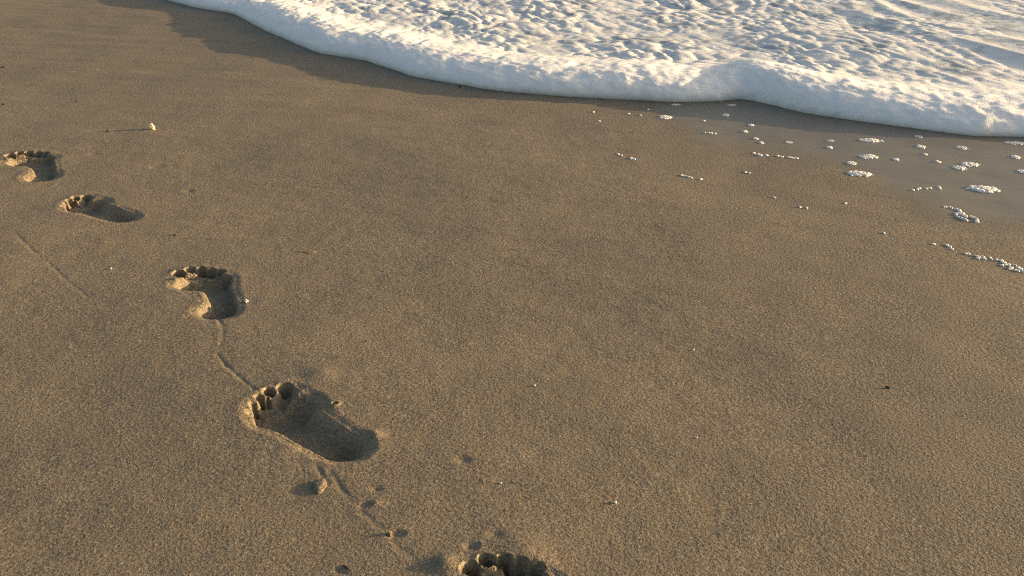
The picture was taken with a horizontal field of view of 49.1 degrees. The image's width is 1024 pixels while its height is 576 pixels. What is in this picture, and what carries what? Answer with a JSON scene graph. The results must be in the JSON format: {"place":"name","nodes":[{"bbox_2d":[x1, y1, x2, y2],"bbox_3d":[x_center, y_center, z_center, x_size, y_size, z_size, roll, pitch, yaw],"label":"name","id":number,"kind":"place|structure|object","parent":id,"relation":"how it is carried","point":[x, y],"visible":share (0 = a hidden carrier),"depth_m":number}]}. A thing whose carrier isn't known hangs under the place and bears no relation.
{"place":"outdoors","nodes":[
{"label":"outdoors","id":0,"kind":"place"},
{"bbox_2d":[0,0,1023,575],"bbox_3d":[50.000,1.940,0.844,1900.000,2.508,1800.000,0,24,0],"label":"sand","id":1,"kind":"structure","parent":0,"point":[472,266],"depth_m":2.03},
{"bbox_2d":[4,151,57,181],"bbox_3d":[-1.248,-0.305,2.915,0.127,0.034,0.289,-10,25,-22],"label":"footprint","id":2,"kind":"object","parent":1,"relation":"on","point":[41,167],"visible":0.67,"depth_m":2.98},
{"bbox_2d":[61,194,138,222],"bbox_3d":[-0.964,-0.170,2.609,0.104,0.034,0.251,-22,32,-40],"label":"footprint","id":3,"kind":"object","parent":1,"relation":"on","point":[92,206],"visible":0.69,"depth_m":2.65},
{"bbox_2d":[147,123,154,129],"bbox_3d":[-1.041,-0.465,3.226,0.024,0.020,0.012,7,11,17],"label":"shell","id":4,"kind":"object","parent":1,"relation":"on","point":[151,126],"visible":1,"depth_m":3.22},
{"bbox_2d":[174,266,238,319],"bbox_3d":[-0.592,0.023,2.173,0.116,0.042,0.264,-7,25,-16],"label":"footprint","id":5,"kind":"object","parent":1,"relation":"on","point":[214,289],"visible":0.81,"depth_m":2.23},
{"bbox_2d":[247,382,368,461],"bbox_3d":[-0.319,0.221,1.711,0.113,0.043,0.270,-17,28,-33],"label":"footprint","id":6,"kind":"object","parent":1,"relation":"on","point":[288,410],"visible":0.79,"depth_m":1.75},
{"bbox_2d":[313,478,326,493],"bbox_3d":[-0.265,0.274,1.547,0.019,0.008,0.037,0,24,0],"label":"sand clod","id":7,"kind":"object","parent":1,"relation":"on","point":[319,486],"visible":1,"depth_m":1.54},
{"bbox_2d":[461,552,548,575],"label":"footprint","id":8,"kind":"object","parent":1,"relation":"on","point":[486,566],"visible":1,"depth_m":1.40},
{"bbox_2d":[168,0,1023,136],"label":"foam roll","id":9,"kind":"object","parent":1,"relation":"on","point":[984,111],"visible":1,"depth_m":3.60},
{"bbox_2d":[658,115,671,118],"bbox_3d":[0.463,-0.514,3.365,0.044,0.006,0.050,7,24,16],"label":"foam clump","id":10,"kind":"object","parent":1,"relation":"on","point":[665,117],"visible":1,"depth_m":3.36},
{"bbox_2d":[845,161,855,165],"bbox_3d":[0.886,-0.326,2.926,0.030,0.005,0.038,0,24,0],"label":"foam clump","id":11,"kind":"object","parent":1,"relation":"on","point":[851,163],"visible":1,"depth_m":2.92},
{"bbox_2d":[846,170,873,176],"bbox_3d":[0.884,-0.291,2.843,0.069,0.007,0.050,5,24,11],"label":"foam clump","id":12,"kind":"object","parent":1,"relation":"on","point":[857,173],"visible":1,"depth_m":2.84},
{"bbox_2d":[858,154,878,158],"bbox_3d":[0.949,-0.351,2.979,0.051,0.006,0.041,-2,24,-5],"label":"foam clump","id":13,"kind":"object","parent":1,"relation":"on","point":[867,156],"visible":1,"depth_m":2.97},
{"bbox_2d":[858,138,883,142],"bbox_3d":[1.001,-0.412,3.122,0.071,0.006,0.044,3,24,8],"label":"foam clump","id":14,"kind":"object","parent":1,"relation":"on","point":[872,140],"visible":1,"depth_m":3.12},
{"bbox_2d":[916,144,925,148],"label":"foam clump","id":15,"kind":"object","parent":1,"relation":"on","point":[920,146],"visible":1,"depth_m":3.06},
{"bbox_2d":[952,165,966,170],"bbox_3d":[1.153,-0.310,2.888,0.041,0.006,0.044,0,24,0],"label":"foam clump","id":16,"kind":"object","parent":1,"relation":"on","point":[961,168],"visible":1,"depth_m":2.88},
{"bbox_2d":[943,206,978,222],"bbox_3d":[1.030,-0.170,2.574,0.042,0.006,0.117,-7,24,-16],"label":"foam lace","id":17,"kind":"object","parent":1,"relation":"on","point":[959,212],"visible":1,"depth_m":2.56},
{"bbox_2d":[956,146,968,149],"bbox_3d":[1.227,-0.383,3.058,0.036,0.004,0.044,0,24,0],"label":"sea foam","id":18,"kind":"object","parent":1,"relation":"on","point":[961,147],"visible":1,"depth_m":3.06},
{"bbox_2d":[961,162,980,166],"bbox_3d":[1.192,-0.322,2.915,0.050,0.006,0.046,-21,31,-40],"label":"foam clump","id":19,"kind":"object","parent":1,"relation":"on","point":[968,164],"visible":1,"depth_m":2.91},
{"bbox_2d":[965,185,999,192],"bbox_3d":[1.154,-0.244,2.741,0.084,0.008,0.059,5,24,10],"label":"foam clump","id":20,"kind":"object","parent":1,"relation":"on","point":[985,189],"visible":1,"depth_m":2.73},
{"bbox_2d":[1004,141,1023,144],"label":"foam film","id":21,"kind":"object","parent":1,"relation":"on","point":[1014,142],"visible":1,"depth_m":3.10},
{"bbox_2d":[1009,155,1020,158],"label":"foam clump","id":22,"kind":"object","parent":1,"relation":"on","point":[1014,156],"visible":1,"depth_m":2.97},
{"bbox_3d":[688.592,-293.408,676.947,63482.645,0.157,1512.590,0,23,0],"label":"sea water","id":23,"kind":"structure","parent":0,"visible":0},
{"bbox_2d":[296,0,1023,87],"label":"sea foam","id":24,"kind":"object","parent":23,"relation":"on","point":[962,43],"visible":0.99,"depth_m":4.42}
]}

